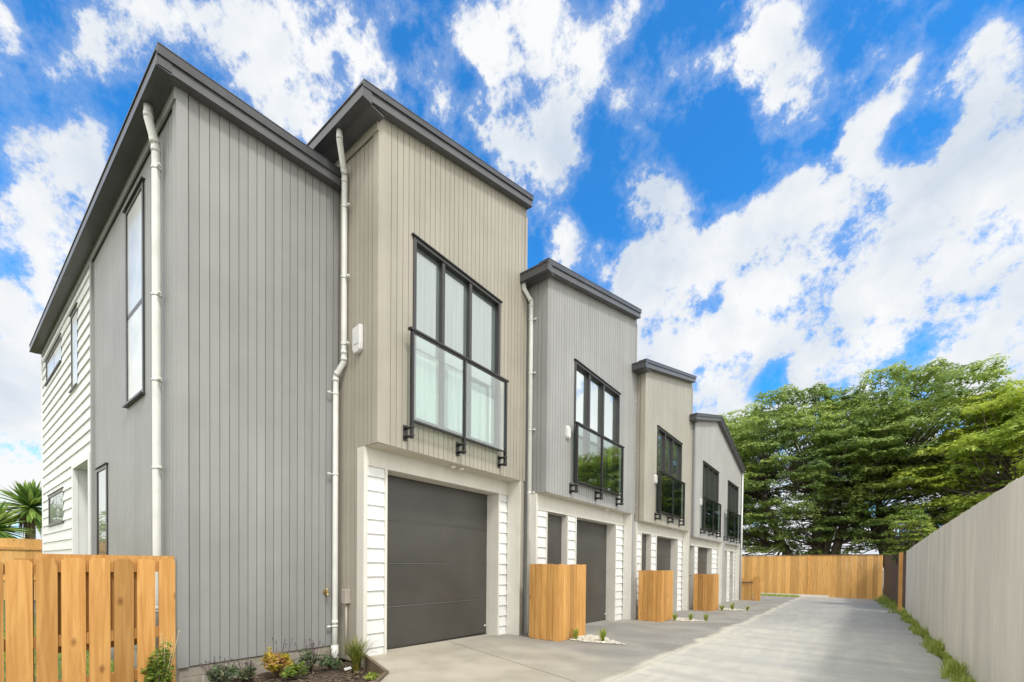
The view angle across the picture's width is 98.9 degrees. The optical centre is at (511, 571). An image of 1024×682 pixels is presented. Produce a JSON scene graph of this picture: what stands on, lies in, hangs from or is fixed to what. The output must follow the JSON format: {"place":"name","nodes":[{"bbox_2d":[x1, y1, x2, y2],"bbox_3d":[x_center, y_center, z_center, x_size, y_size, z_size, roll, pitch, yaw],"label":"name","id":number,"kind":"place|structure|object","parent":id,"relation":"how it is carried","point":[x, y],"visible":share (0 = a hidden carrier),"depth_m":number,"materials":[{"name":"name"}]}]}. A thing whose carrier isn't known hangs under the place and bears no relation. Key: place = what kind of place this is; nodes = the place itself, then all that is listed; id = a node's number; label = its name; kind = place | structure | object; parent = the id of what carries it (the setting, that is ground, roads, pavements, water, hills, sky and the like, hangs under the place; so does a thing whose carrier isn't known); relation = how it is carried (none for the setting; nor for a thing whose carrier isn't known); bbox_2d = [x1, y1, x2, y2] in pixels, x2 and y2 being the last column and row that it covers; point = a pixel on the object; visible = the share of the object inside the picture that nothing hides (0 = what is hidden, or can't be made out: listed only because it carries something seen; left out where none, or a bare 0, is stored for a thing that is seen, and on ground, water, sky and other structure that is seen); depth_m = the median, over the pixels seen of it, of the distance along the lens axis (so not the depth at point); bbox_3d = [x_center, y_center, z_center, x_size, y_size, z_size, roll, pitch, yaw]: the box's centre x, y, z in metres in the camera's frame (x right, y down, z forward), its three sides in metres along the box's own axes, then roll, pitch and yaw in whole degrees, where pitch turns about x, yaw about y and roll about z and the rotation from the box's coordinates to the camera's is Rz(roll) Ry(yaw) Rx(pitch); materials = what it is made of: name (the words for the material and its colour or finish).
{"place":"outdoors","nodes":[
{"label":"outdoors","id":0,"kind":"place"},
{"bbox_2d":[3,597,136,681],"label":"lawn","id":1,"kind":"structure","parent":0,"point":[59,663],"depth_m":5.02,"materials":[{"name":"green plant"}]},
{"bbox_2d":[0,501,39,538],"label":"yucca","id":2,"kind":"object","parent":1,"relation":"on","point":[6,528],"visible":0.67,"depth_m":14.94,"materials":[{"name":"green plant"}]},
{"bbox_2d":[3,570,883,661],"bbox_3d":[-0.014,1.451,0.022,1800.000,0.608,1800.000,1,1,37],"label":"ground","id":3,"kind":"structure","parent":0,"point":[344,660],"depth_m":18.55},
{"bbox_2d":[0,478,41,545],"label":"yucca","id":4,"kind":"object","parent":3,"relation":"on","point":[28,497],"visible":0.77,"depth_m":15.60,"materials":[{"name":"green plant"}]},
{"bbox_2d":[0,538,41,599],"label":"boundary fence","id":5,"kind":"object","parent":3,"relation":"on","point":[12,548],"visible":0.03,"depth_m":12.96,"materials":[{"name":"brown wood"}]},
{"bbox_2d":[0,554,175,681],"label":"picket fence","id":6,"kind":"object","parent":3,"relation":"on","point":[98,607],"visible":1,"depth_m":3.55,"materials":[{"name":"brown wood"}]},
{"bbox_2d":[29,42,341,681],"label":"townhouse","id":7,"kind":"structure","parent":3,"relation":"on","point":[184,342],"depth_m":4.68,"materials":[{"name":"wood"}]},
{"bbox_2d":[44,333,61,386],"bbox_3d":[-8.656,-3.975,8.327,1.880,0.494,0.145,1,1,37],"label":"window","id":8,"kind":"structure","parent":7,"relation":"in","point":[53,362],"depth_m":8.26,"materials":[{"name":"glass"}]},
{"bbox_2d":[46,487,63,526],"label":"window","id":9,"kind":"structure","parent":7,"relation":"in","point":[55,501],"depth_m":8.24,"materials":[{"name":"glass"}]},
{"bbox_2d":[68,302,78,392],"bbox_3d":[-6.991,-3.564,7.059,0.640,1.264,0.145,1,1,37],"label":"window","id":10,"kind":"structure","parent":7,"relation":"in","point":[74,321],"depth_m":7.06,"materials":[{"name":"glass"}]},
{"bbox_2d":[94,462,107,554],"bbox_3d":[-5.544,-0.358,5.979,0.680,2.154,0.145,1,1,37],"label":"window","id":11,"kind":"structure","parent":7,"relation":"in","point":[101,470],"depth_m":5.95,"materials":[{"name":"glass"}]},
{"bbox_2d":[122,176,144,407],"bbox_3d":[-4.199,-3.049,4.929,0.780,2.274,0.145,1,1,37],"label":"window","id":12,"kind":"structure","parent":7,"relation":"in","point":[133,210],"depth_m":4.89,"materials":[{"name":"glass"}]},
{"bbox_2d":[225,661,372,681],"bbox_3d":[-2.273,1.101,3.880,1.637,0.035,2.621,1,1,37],"label":"bark mulch","id":13,"kind":"object","parent":3,"relation":"on","point":[315,675],"visible":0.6,"depth_m":4.56,"materials":[{"name":"brown wood"}]},
{"bbox_2d":[140,631,178,681],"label":"shrub","id":14,"kind":"object","parent":13,"relation":"on","point":[162,674],"visible":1,"depth_m":3.86,"materials":[{"name":"green plant"}]},
{"bbox_2d":[199,657,239,681],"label":"shrub","id":15,"kind":"object","parent":13,"relation":"on","point":[215,673],"visible":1,"depth_m":4.15,"materials":[{"name":"green plant"}]},
{"bbox_2d":[232,659,262,681],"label":"shrub","id":16,"kind":"object","parent":13,"relation":"on","point":[248,670],"visible":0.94,"depth_m":4.35,"materials":[{"name":"green plant"}]},
{"bbox_2d":[260,637,292,677],"bbox_3d":[-2.413,0.875,4.487,0.279,0.438,0.274,1,1,37],"label":"shrub","id":17,"kind":"object","parent":13,"relation":"on","point":[271,659],"visible":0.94,"depth_m":4.46,"materials":[{"name":"yellow plant"}]},
{"bbox_2d":[276,659,308,679],"bbox_3d":[-2.174,0.986,4.424,0.292,0.226,0.323,1,1,37],"label":"shrub","id":18,"kind":"object","parent":13,"relation":"on","point":[288,671],"visible":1,"depth_m":4.42,"materials":[{"name":"green plant"}]},
{"bbox_2d":[295,639,323,671],"bbox_3d":[-2.181,0.911,4.763,0.297,0.363,0.263,1,1,13],"label":"shrub","id":19,"kind":"object","parent":13,"relation":"on","point":[310,657],"visible":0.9,"depth_m":4.75,"materials":[{"name":"green plant"}]},
{"bbox_2d":[320,648,342,669],"bbox_3d":[-2.002,0.964,4.832,0.231,0.260,0.255,1,1,37],"label":"shrub","id":20,"kind":"object","parent":13,"relation":"on","point":[328,661],"visible":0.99,"depth_m":4.81,"materials":[{"name":"green plant"}]},
{"bbox_2d":[330,633,390,672],"bbox_3d":[-1.711,0.900,4.833,0.861,0.429,0.922,1,1,13],"label":"tussock","id":21,"kind":"object","parent":13,"relation":"on","point":[356,657],"visible":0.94,"depth_m":4.80,"materials":[{"name":"green plant"}]},
{"bbox_2d":[364,671,380,679],"bbox_3d":[-1.396,1.058,4.453,0.216,0.097,0.220,1,1,37],"label":"shrub","id":22,"kind":"object","parent":13,"relation":"on","point":[372,676],"visible":0.82,"depth_m":4.41,"materials":[{"name":"green plant"}]},
{"bbox_2d":[363,654,388,681],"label":"garden edging","id":23,"kind":"object","parent":3,"relation":"on","point":[372,665],"visible":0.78,"depth_m":4.61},
{"bbox_2d":[728,426,797,525],"bbox_3d":[18.333,-6.259,40.248,13.368,14.798,11.583,1,1,37],"label":"evergreen tree","id":24,"kind":"object","parent":3,"relation":"on","point":[757,499],"visible":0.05,"depth_m":36.63,"materials":[{"name":"green plant"}]},
{"bbox_2d":[719,381,943,587],"bbox_3d":[21.393,-6.356,34.119,18.192,15.514,14.442,1,1,37],"label":"evergreen tree","id":25,"kind":"object","parent":3,"relation":"on","point":[756,428],"visible":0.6,"depth_m":30.80,"materials":[{"name":"green plant"}]},
{"bbox_2d":[905,475,1023,681],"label":"weathered fence","id":26,"kind":"object","parent":3,"relation":"on","point":[964,598],"visible":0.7,"depth_m":4.17,"materials":[{"name":"grey wood"}]},
{"bbox_2d":[0,0,1023,569],"label":"sky","id":27,"kind":"structure","parent":0,"point":[802,193],"materials":[{"name":"blue"}]},
{"bbox_2d":[360,594,954,681],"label":"driveway","id":28,"kind":"structure","parent":0,"point":[766,638],"depth_m":5.79,"materials":[{"name":"concrete"}]},
{"bbox_2d":[306,79,533,663],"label":"townhouse","id":29,"kind":"structure","parent":28,"relation":"on","point":[429,424],"depth_m":5.61,"materials":[{"name":"beige wood"}]},
{"bbox_2d":[387,475,486,649],"bbox_3d":[-1.074,-0.128,6.300,0.082,2.300,2.190,1,1,37],"label":"garage door","id":30,"kind":"structure","parent":29,"relation":"in","point":[437,534],"depth_m":6.22,"materials":[{"name":"grey metal"}]},
{"bbox_2d":[411,232,502,450],"bbox_3d":[-0.710,-2.911,5.905,0.145,2.214,1.700,1,1,37],"label":"window","id":31,"kind":"structure","parent":29,"relation":"in","point":[450,307],"depth_m":5.85,"materials":[{"name":"glass"}]},
{"bbox_2d":[529,564,585,641],"bbox_3d":[0.733,0.457,6.952,0.538,1.166,0.828,1,1,37],"label":"timber screen","id":32,"kind":"object","parent":28,"relation":"on","point":[557,602],"visible":0.95,"depth_m":6.66,"materials":[{"name":"brown wood"}]},
{"bbox_2d":[520,258,641,634],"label":"townhouse","id":33,"kind":"structure","parent":28,"relation":"on","point":[580,450],"depth_m":7.86,"materials":[{"name":"grey wood"}]},
{"bbox_2d":[547,514,561,563],"bbox_3d":[0.671,0.009,7.605,0.036,2.005,0.655,1,1,37],"label":"front door","id":34,"kind":"structure","parent":33,"relation":"in","point":[554,531],"depth_m":7.65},
{"bbox_2d":[576,520,606,622],"bbox_3d":[1.511,0.009,8.863,0.082,2.112,1.780,1,1,37],"label":"garage door","id":35,"kind":"structure","parent":33,"relation":"in","point":[591,537],"depth_m":9.07,"materials":[{"name":"grey metal"}]},
{"bbox_2d":[573,358,620,495],"bbox_3d":[1.608,-2.605,8.289,0.145,2.094,1.920,1,1,37],"label":"window","id":36,"kind":"structure","parent":33,"relation":"in","point":[596,403],"depth_m":8.30,"materials":[{"name":"glass"}]},
{"bbox_2d":[570,634,625,644],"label":"pebbles","id":37,"kind":"object","parent":28,"relation":"on","point":[592,638],"visible":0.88,"depth_m":6.62,"materials":[{"name":"white gravel"}]},
{"bbox_2d":[570,627,578,638],"bbox_3d":[0.969,0.937,6.665,0.155,0.194,0.156,0,1,-19],"label":"grass tuft","id":38,"kind":"object","parent":37,"relation":"on","point":[575,632],"visible":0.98,"depth_m":6.66,"materials":[{"name":"green plant"}]},
{"bbox_2d":[598,628,605,640],"bbox_3d":[1.340,0.930,6.502,0.208,0.222,0.194,0,1,-19],"label":"grass tuft","id":39,"kind":"object","parent":37,"relation":"on","point":[602,634],"visible":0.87,"depth_m":6.49,"materials":[{"name":"green plant"}]},
{"bbox_2d":[638,570,672,621],"bbox_3d":[3.213,0.520,9.789,0.518,1.122,0.748,1,1,37],"label":"timber screen","id":40,"kind":"object","parent":28,"relation":"on","point":[655,595],"visible":0.96,"depth_m":9.51,"materials":[{"name":"brown wood"}]},
{"bbox_2d":[632,358,696,618],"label":"townhouse","id":41,"kind":"structure","parent":28,"relation":"on","point":[663,470],"depth_m":10.74,"materials":[{"name":"paint"}]},
{"bbox_2d":[641,535,645,569],"bbox_3d":[3.038,0.084,10.359,0.036,1.933,0.605,1,1,37],"label":"front door","id":42,"kind":"structure","parent":41,"relation":"in","point":[643,567],"depth_m":10.45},
{"bbox_2d":[656,537,670,569],"bbox_3d":[3.905,0.083,11.622,0.082,2.041,1.750,1,1,37],"label":"garage door","id":43,"kind":"structure","parent":41,"relation":"in","point":[663,545],"depth_m":11.81,"materials":[{"name":"grey metal"}]},
{"bbox_2d":[656,425,682,518],"bbox_3d":[3.946,-2.425,11.042,0.145,2.014,1.950,1,1,37],"label":"window","id":44,"kind":"structure","parent":41,"relation":"in","point":[669,449],"depth_m":11.12,"materials":[{"name":"glass"}]},
{"bbox_2d":[669,617,706,621],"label":"pebbles","id":45,"kind":"object","parent":28,"relation":"on","point":[681,619],"visible":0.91,"depth_m":9.71,"materials":[{"name":"white gravel"}]},
{"bbox_2d":[701,614,708,620],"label":"grass tuft","id":46,"kind":"object","parent":28,"relation":"on","point":[705,617],"visible":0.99,"depth_m":9.73,"materials":[{"name":"green plant"}]},
{"bbox_2d":[693,574,718,610],"bbox_3d":[5.675,0.588,12.816,0.518,1.064,0.749,1,1,37],"label":"timber screen","id":47,"kind":"object","parent":28,"relation":"on","point":[705,592],"visible":0.98,"depth_m":12.54,"materials":[{"name":"brown wood"}]},
{"bbox_2d":[689,413,745,607],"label":"townhouse","id":48,"kind":"structure","parent":28,"relation":"on","point":[718,468],"depth_m":14.89,"materials":[{"name":"grey wood"}]},
{"bbox_2d":[698,547,706,573],"bbox_3d":[6.129,0.156,14.353,0.082,1.967,1.810,1,1,37],"label":"garage door","id":49,"kind":"structure","parent":48,"relation":"in","point":[702,552],"depth_m":14.58,"materials":[{"name":"grey metal"}]},
{"bbox_2d":[702,460,719,532],"bbox_3d":[6.369,-2.334,14.118,0.145,2.084,2.080,1,1,37],"label":"window","id":50,"kind":"structure","parent":48,"relation":"in","point":[710,489],"depth_m":14.25,"materials":[{"name":"glass"}]},
{"bbox_2d":[727,480,738,538],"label":"window","id":51,"kind":"structure","parent":48,"relation":"in","point":[733,491],"depth_m":17.00,"materials":[{"name":"glass"}]},
{"bbox_2d":[718,608,745,610],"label":"pebbles","id":52,"kind":"object","parent":28,"relation":"on","point":[730,609],"visible":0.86,"depth_m":12.90,"materials":[{"name":"white gravel"}]},
{"bbox_2d":[739,577,760,600],"bbox_3d":[9.595,0.687,18.348,1.400,1.006,0.200,1,1,37],"label":"fence","id":53,"kind":"object","parent":28,"relation":"on","point":[754,583],"visible":0.43,"depth_m":18.12,"materials":[{"name":"brown wood"}]},
{"bbox_2d":[752,592,828,596],"bbox_3d":[14.625,1.219,23.218,3.500,0.120,0.040,1,1,37],"label":"garden edging","id":54,"kind":"object","parent":28,"relation":"on","point":[801,595],"visible":0.5,"depth_m":22.74,"materials":[{"name":"white concrete"}]},
{"bbox_2d":[739,554,882,598],"bbox_3d":[13.726,0.175,24.252,10.380,2.235,0.095,1,1,37],"label":"end fence","id":55,"kind":"object","parent":28,"relation":"on","point":[856,570],"visible":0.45,"depth_m":22.59,"materials":[{"name":"brown wood"}]},
{"bbox_2d":[897,552,902,611],"bbox_3d":[11.677,0.344,13.180,0.090,1.860,0.120,1,1,37],"label":"timber post","id":56,"kind":"object","parent":28,"relation":"on","point":[900,575],"visible":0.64,"depth_m":13.13,"materials":[{"name":"brown wood"}]},
{"bbox_2d":[752,593,799,596],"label":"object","id":57,"kind":"structure","parent":0,"point":[781,595],"depth_m":22.40,"materials":[{"name":"green plant"}]},
{"bbox_2d":[851,583,950,669],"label":"verge","id":58,"kind":"structure","parent":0,"point":[883,595],"depth_m":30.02,"materials":[{"name":"green plant"}]},
{"bbox_2d":[884,554,905,607],"bbox_3d":[14.912,0.335,17.174,0.023,2.237,9.596,1,1,37],"label":"return fence","id":59,"kind":"object","parent":58,"relation":"on","point":[890,578],"visible":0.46,"depth_m":16.82,"materials":[{"name":"brown wood"}]},
{"bbox_2d":[785,353,1023,568],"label":"evergreen tree","id":60,"kind":"object","parent":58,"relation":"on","point":[933,404],"visible":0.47,"depth_m":28.38,"materials":[{"name":"green plant"}]},
{"bbox_2d":[881,509,936,563],"bbox_3d":[13.843,-0.477,15.272,1.581,3.530,1.635,1,1,37],"label":"sapling","id":61,"kind":"object","parent":58,"relation":"on","point":[917,533],"visible":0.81,"depth_m":15.24,"materials":[{"name":"green plant"}]},
{"bbox_2d":[885,377,1023,524],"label":"evergreen tree","id":62,"kind":"object","parent":58,"relation":"on","point":[1008,436],"visible":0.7,"depth_m":24.31,"materials":[{"name":"green plant"}]},
{"bbox_2d":[873,594,976,681],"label":"verge grass","id":63,"kind":"structure","parent":0,"point":[957,672],"depth_m":6.15,"materials":[{"name":"green plant"}]}
]}

